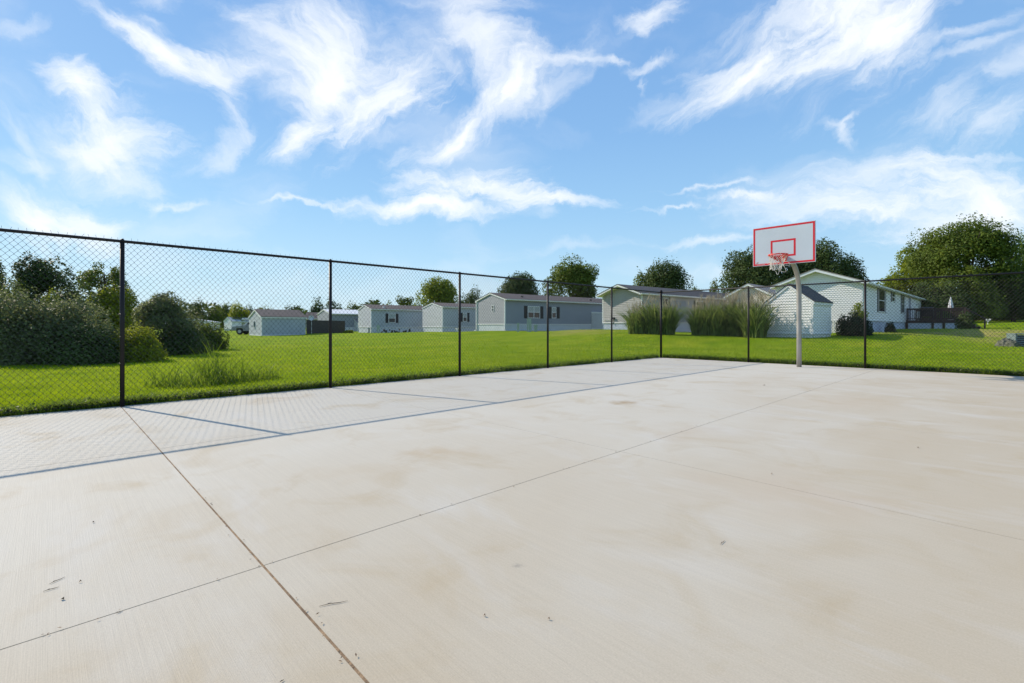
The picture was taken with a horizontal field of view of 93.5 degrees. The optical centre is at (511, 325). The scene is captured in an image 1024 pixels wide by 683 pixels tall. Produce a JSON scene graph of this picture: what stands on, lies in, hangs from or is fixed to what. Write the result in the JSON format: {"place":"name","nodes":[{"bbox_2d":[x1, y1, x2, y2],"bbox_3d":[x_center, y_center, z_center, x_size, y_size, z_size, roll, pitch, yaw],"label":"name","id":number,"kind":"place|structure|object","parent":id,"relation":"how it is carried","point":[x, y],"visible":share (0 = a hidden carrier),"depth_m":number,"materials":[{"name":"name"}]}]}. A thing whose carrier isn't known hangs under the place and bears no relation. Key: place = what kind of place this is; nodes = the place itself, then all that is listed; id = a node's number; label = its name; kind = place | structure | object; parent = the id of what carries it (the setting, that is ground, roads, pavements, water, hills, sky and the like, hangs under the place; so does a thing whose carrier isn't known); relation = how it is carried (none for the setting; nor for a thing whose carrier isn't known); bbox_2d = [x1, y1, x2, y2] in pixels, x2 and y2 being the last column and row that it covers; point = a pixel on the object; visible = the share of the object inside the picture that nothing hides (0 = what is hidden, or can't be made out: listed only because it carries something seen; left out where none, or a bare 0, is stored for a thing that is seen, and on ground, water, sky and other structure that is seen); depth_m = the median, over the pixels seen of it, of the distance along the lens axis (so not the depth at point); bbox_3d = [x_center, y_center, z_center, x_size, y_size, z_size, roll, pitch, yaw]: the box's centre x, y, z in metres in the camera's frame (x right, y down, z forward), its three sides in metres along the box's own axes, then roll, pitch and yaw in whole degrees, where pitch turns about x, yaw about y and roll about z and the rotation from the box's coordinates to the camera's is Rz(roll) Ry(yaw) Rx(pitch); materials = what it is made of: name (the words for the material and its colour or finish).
{"place":"outdoors","nodes":[
{"label":"outdoors","id":0,"kind":"place"},
{"bbox_2d":[0,358,1023,682],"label":"concrete court","id":1,"kind":"object","parent":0,"point":[570,524],"visible":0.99,"depth_m":2.77,"materials":[{"name":"beige concrete"}]},
{"bbox_2d":[0,226,660,413],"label":"chain link fence","id":2,"kind":"object","parent":1,"relation":"on","point":[122,336],"visible":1,"depth_m":8.46,"materials":[{"name":"black metal"}]},
{"bbox_2d":[41,393,799,660],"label":"litter","id":3,"kind":"object","parent":1,"relation":"on","point":[258,560],"visible":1,"depth_m":1.92,"materials":[{"name":"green plant"}]},
{"bbox_2d":[753,220,815,366],"bbox_3d":[7.497,-0.710,13.153,1.578,3.988,1.604,0,0,3],"label":"basketball hoop","id":4,"kind":"object","parent":1,"relation":"on","point":[792,244],"visible":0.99,"depth_m":12.91,"materials":[{"name":"metal"}]},
{"bbox_2d":[660,270,1023,374],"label":"chain link fence","id":5,"kind":"object","parent":1,"relation":"on","point":[864,304],"visible":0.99,"depth_m":13.45,"materials":[{"name":"black metal"}]},
{"bbox_2d":[0,320,1023,405],"bbox_3d":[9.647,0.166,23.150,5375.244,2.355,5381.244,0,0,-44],"label":"lawn","id":6,"kind":"structure","parent":0,"point":[368,339],"depth_m":23.61,"materials":[{"name":"green plant"}]},
{"bbox_2d":[0,260,8,298],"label":"tree","id":7,"kind":"object","parent":6,"relation":"on","point":[1,274],"visible":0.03,"depth_m":20.07,"materials":[{"name":"green plant"}]},
{"bbox_2d":[0,272,36,310],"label":"bush","id":8,"kind":"object","parent":6,"relation":"on","point":[8,292],"visible":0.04,"depth_m":17.64,"materials":[{"name":"green plant"}]},
{"bbox_2d":[0,278,50,365],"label":"bush","id":9,"kind":"object","parent":6,"relation":"on","point":[10,329],"visible":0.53,"depth_m":14.90,"materials":[{"name":"green plant"}]},
{"bbox_2d":[8,250,101,313],"bbox_3d":[-19.154,-0.766,20.115,2.849,4.517,2.845,0,0,-3],"label":"tree","id":10,"kind":"object","parent":6,"relation":"on","point":[50,265],"visible":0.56,"depth_m":19.49,"materials":[{"name":"green plant"}]},
{"bbox_2d":[35,286,74,315],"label":"bush","id":11,"kind":"object","parent":6,"relation":"on","point":[49,296],"visible":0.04,"depth_m":17.85,"materials":[{"name":"green plant"}]},
{"bbox_2d":[6,286,118,364],"bbox_3d":[-14.940,0.104,16.039,3.197,2.811,3.089,0,0,24],"label":"bush","id":12,"kind":"object","parent":6,"relation":"on","point":[88,314],"visible":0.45,"depth_m":15.47,"materials":[{"name":"green plant"}]},
{"bbox_2d":[32,321,135,365],"bbox_3d":[-13.580,0.671,15.603,2.526,1.676,2.503,0,0,7],"label":"bush","id":13,"kind":"object","parent":6,"relation":"on","point":[98,349],"visible":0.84,"depth_m":15.02,"materials":[{"name":"green plant"}]},
{"bbox_2d":[75,262,135,306],"bbox_3d":[-21.122,-0.911,25.087,2.528,4.794,2.517,0,0,43],"label":"tree","id":14,"kind":"object","parent":6,"relation":"on","point":[95,280],"visible":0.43,"depth_m":24.69,"materials":[{"name":"green plant"}]},
{"bbox_2d":[85,280,152,338],"bbox_3d":[-20.058,-0.392,23.855,3.900,3.762,3.789,0,0,34],"label":"bush","id":15,"kind":"object","parent":6,"relation":"on","point":[113,304],"visible":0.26,"depth_m":23.51,"materials":[{"name":"green plant"}]},
{"bbox_2d":[105,320,168,362],"bbox_3d":[-12.884,0.661,16.462,1.835,1.699,1.896,0,0,-26],"label":"bush","id":16,"kind":"object","parent":6,"relation":"on","point":[149,350],"visible":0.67,"depth_m":16.24,"materials":[{"name":"green plant"}]},
{"bbox_2d":[135,359,186,386],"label":"grass tuft","id":17,"kind":"object","parent":6,"relation":"on","point":[154,380],"visible":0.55,"depth_m":9.50,"materials":[{"name":"green plant"}]},
{"bbox_2d":[130,291,200,340],"bbox_3d":[-14.633,-0.033,20.486,2.285,3.074,2.376,0,0,33],"label":"bush","id":18,"kind":"object","parent":6,"relation":"on","point":[159,305],"visible":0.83,"depth_m":20.02,"materials":[{"name":"green plant"}]},
{"bbox_2d":[158,365,193,387],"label":"grass tuft","id":19,"kind":"object","parent":6,"relation":"on","point":[174,378],"visible":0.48,"depth_m":9.44,"materials":[{"name":"green plant"}]},
{"bbox_2d":[154,322,213,355],"bbox_3d":[-14.239,0.618,20.696,2.877,1.774,2.707,0,0,27],"label":"bush","id":20,"kind":"object","parent":6,"relation":"on","point":[192,338],"visible":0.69,"depth_m":20.05,"materials":[{"name":"green plant"}]},
{"bbox_2d":[166,307,207,332],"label":"bush","id":21,"kind":"object","parent":6,"relation":"on","point":[202,319],"visible":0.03,"depth_m":27.05,"materials":[{"name":"green plant"}]},
{"bbox_2d":[167,371,218,388],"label":"grass tuft","id":22,"kind":"object","parent":6,"relation":"on","point":[181,386],"visible":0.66,"depth_m":9.36,"materials":[{"name":"green plant"}]},
{"bbox_2d":[168,318,220,329],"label":"manufactured home","id":23,"kind":"object","parent":6,"relation":"on","point":[208,321],"visible":0.04,"depth_m":98.62,"materials":[{"name":"white plastic"}]},
{"bbox_2d":[185,297,204,318],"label":"tree","id":24,"kind":"object","parent":6,"relation":"on","point":[196,304],"visible":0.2,"depth_m":125.98,"materials":[{"name":"green plant"}]},
{"bbox_2d":[194,319,232,349],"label":"bush","id":25,"kind":"object","parent":6,"relation":"on","point":[216,334],"visible":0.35,"depth_m":23.89,"materials":[{"name":"green plant"}]},
{"bbox_2d":[203,304,225,327],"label":"tree","id":26,"kind":"object","parent":6,"relation":"on","point":[218,315],"visible":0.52,"depth_m":124.31,"materials":[{"name":"green plant"}]},
{"bbox_2d":[186,333,248,384],"bbox_3d":[-6.105,0.639,10.033,1.410,1.162,1.272,0,0,-15],"label":"grass tuft","id":27,"kind":"object","parent":6,"relation":"on","point":[208,376],"visible":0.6,"depth_m":9.91,"materials":[{"name":"green plant"}]},
{"bbox_2d":[217,302,232,317],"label":"tree","id":28,"kind":"object","parent":6,"relation":"on","point":[225,306],"visible":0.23,"depth_m":138.06,"materials":[{"name":"green plant"}]},
{"bbox_2d":[223,317,248,330],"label":"manufactured home","id":29,"kind":"object","parent":6,"relation":"on","point":[229,323],"visible":0.06,"depth_m":92.98,"materials":[{"name":"white plastic"}]},
{"bbox_2d":[227,301,250,323],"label":"tree","id":30,"kind":"object","parent":6,"relation":"on","point":[241,314],"visible":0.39,"depth_m":94.38,"materials":[{"name":"green plant"}]},
{"bbox_2d":[94,299,383,327],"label":"distant wood","id":31,"kind":"object","parent":6,"relation":"on","point":[211,304],"depth_m":172.76,"materials":[{"name":"green plant"}]},
{"bbox_2d":[216,344,263,382],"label":"grass tuft","id":32,"kind":"object","parent":6,"relation":"on","point":[242,377],"visible":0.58,"depth_m":10.38,"materials":[{"name":"green plant"}]},
{"bbox_2d":[231,318,248,334],"bbox_3d":[-30.278,0.066,57.263,5.260,1.930,1.824,0,0,-6],"label":"pickup truck","id":33,"kind":"object","parent":6,"relation":"on","point":[242,329],"visible":0.38,"depth_m":56.26,"materials":[{"name":"paint"}]},
{"bbox_2d":[244,303,252,313],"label":"tree","id":34,"kind":"object","parent":6,"relation":"on","point":[250,309],"visible":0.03,"depth_m":132.71,"materials":[{"name":"green plant"}]},
{"bbox_2d":[242,360,283,380],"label":"grass tuft","id":35,"kind":"object","parent":6,"relation":"on","point":[265,375],"visible":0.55,"depth_m":10.87,"materials":[{"name":"green plant"}]},
{"bbox_2d":[248,309,306,335],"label":"garage shed","id":36,"kind":"structure","parent":6,"relation":"on","point":[266,321],"depth_m":52.68,"materials":[{"name":"white"}]},
{"bbox_2d":[284,304,304,313],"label":"tree","id":37,"kind":"object","parent":6,"relation":"on","point":[294,307],"visible":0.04,"depth_m":133.58,"materials":[{"name":"green plant"}]},
{"bbox_2d":[308,315,313,333],"bbox_3d":[-23.685,-0.159,56.825,0.424,2.162,0.479,0,0,35],"label":"satellite dish","id":38,"kind":"object","parent":6,"relation":"on","point":[311,318],"visible":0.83,"depth_m":56.93,"materials":[{"name":"grey metal"}]},
{"bbox_2d":[305,312,318,319],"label":"house","id":39,"kind":"structure","parent":6,"relation":"on","point":[312,313],"depth_m":101.14,"materials":[{"name":"beige"}]},
{"bbox_2d":[309,296,323,311],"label":"tree","id":40,"kind":"object","parent":6,"relation":"on","point":[317,308],"visible":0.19,"depth_m":134.22,"materials":[{"name":"green plant"}]},
{"bbox_2d":[306,320,344,333],"bbox_3d":[-23.427,0.336,61.051,0.080,2.035,10.140,0,0,5],"label":"board fence","id":41,"kind":"object","parent":6,"relation":"on","point":[337,327],"visible":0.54,"depth_m":60.01,"materials":[{"name":"wood"}]},
{"bbox_2d":[324,299,341,308],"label":"tree","id":42,"kind":"object","parent":6,"relation":"on","point":[334,305],"visible":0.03,"depth_m":137.66,"materials":[{"name":"green plant"}]},
{"bbox_2d":[318,309,357,330],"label":"manufactured home","id":43,"kind":"object","parent":6,"relation":"on","point":[344,316],"visible":0.03,"depth_m":82.06,"materials":[{"name":"grey"}]},
{"bbox_2d":[346,300,359,309],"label":"tree","id":44,"kind":"object","parent":6,"relation":"on","point":[354,306],"visible":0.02,"depth_m":139.41,"materials":[{"name":"green plant"}]},
{"bbox_2d":[353,318,358,330],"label":"house","id":45,"kind":"structure","parent":6,"relation":"on","point":[356,326],"depth_m":82.29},
{"bbox_2d":[359,300,379,306],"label":"tree","id":46,"kind":"object","parent":6,"relation":"on","point":[372,302],"visible":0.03,"depth_m":135.48,"materials":[{"name":"green plant"}]},
{"bbox_2d":[357,304,423,332],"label":"manufactured home","id":47,"kind":"object","parent":6,"relation":"on","point":[387,311],"visible":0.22,"depth_m":67.29,"materials":[{"name":"white"}]},
{"bbox_2d":[388,314,395,322],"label":"window","id":48,"kind":"structure","parent":47,"relation":"in","point":[390,317],"depth_m":66.83,"materials":[{"name":"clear glass"}]},
{"bbox_2d":[383,328,410,332],"bbox_3d":[-15.164,0.654,63.004,3.807,0.637,0.508,0,0,-10],"label":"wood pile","id":49,"kind":"object","parent":6,"relation":"on","point":[384,330],"visible":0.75,"depth_m":62.79,"materials":[{"name":"brown wood"}]},
{"bbox_2d":[395,295,413,305],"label":"tree","id":50,"kind":"object","parent":6,"relation":"on","point":[402,300],"visible":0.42,"depth_m":84.29,"materials":[{"name":"green plant"}]},
{"bbox_2d":[414,276,457,305],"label":"tree","id":51,"kind":"object","parent":6,"relation":"on","point":[435,283],"visible":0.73,"depth_m":76.00,"materials":[{"name":"green plant"}]},
{"bbox_2d":[422,302,475,331],"bbox_3d":[-0.264,-0.819,71.115,26.200,4.478,5.547,0,0,-39],"label":"manufactured home","id":52,"kind":"object","parent":6,"relation":"on","point":[430,318],"visible":0.15,"depth_m":62.78,"materials":[{"name":"white"}]},
{"bbox_2d":[463,313,466,321],"bbox_3d":[-6.161,-1.115,63.096,0.635,1.115,0.060,0,0,-39],"label":"window","id":53,"kind":"structure","parent":52,"relation":"in","point":[464,316],"depth_m":63.05,"materials":[{"name":"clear glass"}]},
{"bbox_2d":[455,284,482,303],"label":"tree","id":54,"kind":"object","parent":6,"relation":"on","point":[470,297],"visible":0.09,"depth_m":87.11,"materials":[{"name":"green plant"}]},
{"bbox_2d":[0,353,1023,416],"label":"fence line grass","id":55,"kind":"structure","parent":6,"relation":"on","point":[252,391],"depth_m":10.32,"materials":[{"name":"green plant"}]},
{"bbox_2d":[497,271,538,294],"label":"tree","id":56,"kind":"object","parent":6,"relation":"on","point":[513,289],"visible":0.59,"depth_m":79.77,"materials":[{"name":"green plant"}]},
{"bbox_2d":[527,318,530,331],"bbox_3d":[1.674,0.048,46.990,0.420,1.550,0.200,0,0,0],"label":"utility meter post","id":57,"kind":"object","parent":6,"relation":"on","point":[529,325],"visible":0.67,"depth_m":46.91,"materials":[{"name":"green metal"}]},
{"bbox_2d":[474,293,601,330],"bbox_3d":[12.353,-1.285,66.008,38.280,4.888,6.133,0,0,-39],"label":"manufactured home","id":58,"kind":"object","parent":6,"relation":"on","point":[589,308],"visible":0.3,"depth_m":55.27,"materials":[{"name":"grey plastic"}]},
{"bbox_2d":[528,306,539,317],"bbox_3d":[2.479,-1.531,54.573,1.844,1.342,0.060,0,0,-39],"label":"window","id":59,"kind":"structure","parent":58,"relation":"in","point":[534,308],"depth_m":54.54,"materials":[{"name":"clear glass"}]},
{"bbox_2d":[552,307,555,317],"bbox_3d":[4.930,-1.542,56.548,0.720,1.303,0.060,0,0,-39],"label":"window","id":60,"kind":"structure","parent":58,"relation":"in","point":[553,310],"depth_m":56.49,"materials":[{"name":"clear glass"}]},
{"bbox_2d":[539,252,599,297],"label":"tree","id":61,"kind":"object","parent":6,"relation":"on","point":[576,273],"visible":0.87,"depth_m":73.78,"materials":[{"name":"green plant"}]},
{"bbox_2d":[591,312,602,328],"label":"garden shed","id":62,"kind":"structure","parent":6,"relation":"on","point":[598,315],"depth_m":60.39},
{"bbox_2d":[633,266,651,285],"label":"tree","id":63,"kind":"object","parent":6,"relation":"on","point":[639,277],"visible":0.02,"depth_m":73.88,"materials":[{"name":"green plant"}]},
{"bbox_2d":[596,284,728,331],"bbox_3d":[19.550,-1.434,52.249,25.280,4.828,5.294,0,0,-39],"label":"manufactured home","id":64,"kind":"object","parent":6,"relation":"on","point":[620,309],"visible":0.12,"depth_m":45.80,"materials":[{"name":"beige plastic"}]},
{"bbox_2d":[675,301,685,322],"bbox_3d":[16.402,-1.370,46.840,1.803,2.100,0.060,0,0,-39],"label":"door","id":65,"kind":"structure","parent":64,"relation":"in","point":[684,302],"depth_m":46.98,"materials":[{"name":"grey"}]},
{"bbox_2d":[637,256,693,289],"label":"tree","id":66,"kind":"object","parent":6,"relation":"on","point":[671,275],"visible":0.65,"depth_m":70.33,"materials":[{"name":"green plant"}]},
{"bbox_2d":[709,278,725,292],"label":"tree","id":67,"kind":"object","parent":6,"relation":"on","point":[715,286],"visible":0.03,"depth_m":99.89,"materials":[{"name":"green plant"}]},
{"bbox_2d":[723,283,775,309],"bbox_3d":[28.561,-1.482,50.242,20.640,4.648,4.419,0,0,-44],"label":"manufactured home","id":68,"kind":"object","parent":6,"relation":"on","point":[767,293],"visible":0.01,"depth_m":43.24,"materials":[{"name":"beige"}]},
{"bbox_2d":[716,244,794,292],"bbox_3d":[31.567,-5.002,61.948,10.810,11.461,9.417,0,0,-38],"label":"tree","id":69,"kind":"object","parent":6,"relation":"on","point":[742,271],"visible":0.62,"depth_m":59.69,"materials":[{"name":"green plant"}]},
{"bbox_2d":[765,284,832,337],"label":"garden shed","id":70,"kind":"structure","parent":6,"relation":"on","point":[811,325],"depth_m":27.53,"materials":[{"name":"white plastic"}]},
{"bbox_2d":[782,237,860,279],"bbox_3d":[37.623,-5.306,59.950,9.233,11.464,9.002,0,0,-7],"label":"tree","id":71,"kind":"object","parent":6,"relation":"on","point":[825,258],"visible":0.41,"depth_m":57.74,"materials":[{"name":"green plant"}]},
{"bbox_2d":[832,320,840,332],"bbox_3d":[20.813,0.156,30.504,0.060,1.000,0.880,0,0,-44],"label":"picket fence","id":72,"kind":"object","parent":6,"relation":"on","point":[833,323],"visible":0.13,"depth_m":30.76,"materials":[{"name":"white plastic"}]},
{"bbox_2d":[770,269,925,332],"bbox_3d":[32.041,-1.384,43.176,33.880,4.728,5.610,0,0,-44],"label":"manufactured home","id":73,"kind":"object","parent":6,"relation":"on","point":[815,276],"visible":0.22,"depth_m":31.90,"materials":[{"name":"white plastic"}]},
{"bbox_2d":[879,288,885,312],"bbox_3d":[26.334,-1.792,34.299,2.504,1.661,0.060,0,0,-44],"label":"window","id":74,"kind":"structure","parent":73,"relation":"in","point":[881,298],"depth_m":34.48,"materials":[{"name":"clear glass"}]},
{"bbox_2d":[902,295,904,313],"bbox_3d":[33.189,-1.854,40.891,1.385,1.603,0.060,0,0,-44],"label":"window","id":75,"kind":"structure","parent":73,"relation":"in","point":[903,303],"depth_m":41.10,"materials":[{"name":"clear glass"}]},
{"bbox_2d":[835,308,873,335],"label":"bush","id":76,"kind":"object","parent":6,"relation":"on","point":[855,324],"visible":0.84,"depth_m":27.99,"materials":[{"name":"green plant"}]},
{"bbox_2d":[838,254,876,283],"bbox_3d":[43.228,-4.585,62.125,5.336,9.516,5.447,0,0,7],"label":"tree","id":77,"kind":"object","parent":6,"relation":"on","point":[858,266],"visible":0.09,"depth_m":60.69,"materials":[{"name":"green plant"}]},
{"bbox_2d":[850,302,868,318],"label":"bush","id":78,"kind":"object","parent":6,"relation":"on","point":[857,308],"visible":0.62,"depth_m":28.80,"materials":[{"name":"green plant"}]},
{"bbox_2d":[884,319,896,332],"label":"bush","id":79,"kind":"object","parent":6,"relation":"on","point":[890,326],"visible":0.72,"depth_m":33.37,"materials":[{"name":"green plant"}]},
{"bbox_2d":[872,273,914,293],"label":"tree","id":80,"kind":"object","parent":6,"relation":"on","point":[886,283],"visible":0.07,"depth_m":64.73,"materials":[{"name":"green plant"}]},
{"bbox_2d":[889,244,942,293],"bbox_3d":[52.808,-5.583,61.963,6.920,10.576,7.321,0,0,-18],"label":"tree","id":81,"kind":"object","parent":6,"relation":"on","point":[901,272],"visible":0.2,"depth_m":62.41,"materials":[{"name":"green plant"}]},
{"bbox_2d":[896,279,978,320],"bbox_3d":[43.667,-2.435,50.100,7.157,4.856,6.986,0,0,-3],"label":"tree","id":82,"kind":"object","parent":6,"relation":"on","point":[940,302],"visible":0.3,"depth_m":48.49,"materials":[{"name":"green plant"}]},
{"bbox_2d":[906,307,985,328],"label":"deck","id":83,"kind":"structure","parent":6,"relation":"on","point":[938,320],"depth_m":40.64,"materials":[{"name":"brown wood"}]},
{"bbox_2d":[920,307,937,319],"bbox_3d":[35.965,-1.045,41.486,0.526,1.130,1.250,0,0,-44],"label":"grill","id":84,"kind":"object","parent":83,"relation":"on","point":[926,313],"visible":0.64,"depth_m":41.44,"materials":[{"name":"black metal"}]},
{"bbox_2d":[948,297,953,319],"bbox_3d":[37.172,-1.480,40.809,0.400,2.000,0.400,0,0,-44],"label":"patio umbrella","id":85,"kind":"object","parent":83,"relation":"on","point":[950,305],"visible":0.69,"depth_m":40.73,"materials":[{"name":"fabric"}]},
{"bbox_2d":[904,212,1023,289],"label":"tree","id":86,"kind":"object","parent":6,"relation":"on","point":[966,242],"visible":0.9,"depth_m":51.29,"materials":[{"name":"green plant"}]},
{"bbox_2d":[954,311,974,328],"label":"bush","id":87,"kind":"object","parent":6,"relation":"on","point":[969,322],"visible":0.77,"depth_m":37.32,"materials":[{"name":"green plant"}]},
{"bbox_2d":[925,261,1010,318],"bbox_3d":[47.475,-3.486,50.175,6.724,6.790,7.123,0,0,9],"label":"tree","id":88,"kind":"object","parent":6,"relation":"on","point":[970,287],"visible":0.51,"depth_m":48.56,"materials":[{"name":"green plant"}]},
{"bbox_2d":[975,277,1020,320],"bbox_3d":[57.252,-4.126,58.239,5.165,7.596,6.517,0,0,-12],"label":"bush","id":89,"kind":"object","parent":6,"relation":"on","point":[992,319],"depth_m":56.23,"materials":[{"name":"green plant"}]},
{"bbox_2d":[980,263,1023,321],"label":"tree","id":90,"kind":"object","parent":6,"relation":"on","point":[1020,299],"visible":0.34,"depth_m":51.13,"materials":[{"name":"green plant"}]},
{"bbox_2d":[994,337,1011,345],"bbox_3d":[22.836,0.772,22.303,0.576,0.469,0.729,0,0,-44],"label":"rock","id":91,"kind":"object","parent":6,"relation":"on","point":[1004,341],"visible":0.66,"depth_m":22.23,"materials":[{"name":"beige stone"}]},
{"bbox_2d":[1004,340,1020,346],"bbox_3d":[22.851,0.820,21.984,0.533,0.378,0.575,0,0,-44],"label":"rock","id":92,"kind":"object","parent":6,"relation":"on","point":[1013,344],"visible":0.81,"depth_m":21.88,"materials":[{"name":"beige stone"}]},
{"bbox_2d":[1006,333,1023,346],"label":"utility cabinet","id":93,"kind":"object","parent":6,"relation":"on","point":[1017,339],"visible":0.5,"depth_m":22.19,"materials":[{"name":"grey plastic"}]},
{"bbox_2d":[0,0,1023,315],"label":"sky","id":94,"kind":"structure","parent":0,"point":[502,138],"materials":[{"name":"blue"}]},
{"bbox_2d":[614,301,648,333],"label":"ornamental grass","id":95,"kind":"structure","parent":0,"point":[634,326],"depth_m":31.01,"materials":[{"name":"green plant"}]},
{"bbox_2d":[628,293,673,333],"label":"ornamental grass","id":96,"kind":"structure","parent":0,"point":[648,328],"depth_m":30.57,"materials":[{"name":"green plant"}]},
{"bbox_2d":[650,297,692,334],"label":"ornamental grass","id":97,"kind":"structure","parent":0,"point":[669,323],"depth_m":30.03,"materials":[{"name":"green plant"}]},
{"bbox_2d":[674,298,730,334],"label":"ornamental grass","id":98,"kind":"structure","parent":0,"point":[693,323],"depth_m":29.66,"materials":[{"name":"green plant"}]},
{"bbox_2d":[682,294,741,335],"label":"ornamental grass","id":99,"kind":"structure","parent":0,"point":[708,332],"depth_m":29.03,"materials":[{"name":"green plant"}]},
{"bbox_2d":[705,290,757,336],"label":"ornamental grass","id":100,"kind":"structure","parent":0,"point":[732,320],"depth_m":28.63,"materials":[{"name":"green plant"}]},
{"bbox_2d":[718,290,786,337],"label":"ornamental grass","id":101,"kind":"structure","parent":0,"point":[758,327],"depth_m":27.18,"materials":[{"name":"green plant"}]},
{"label":"joint bed","id":102,"kind":"structure","parent":0,"visible":0},
{"bbox_2d":[121,407,368,682],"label":"joint filler","id":103,"kind":"object","parent":102,"relation":"on","point":[363,678],"visible":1,"depth_m":2.19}
]}

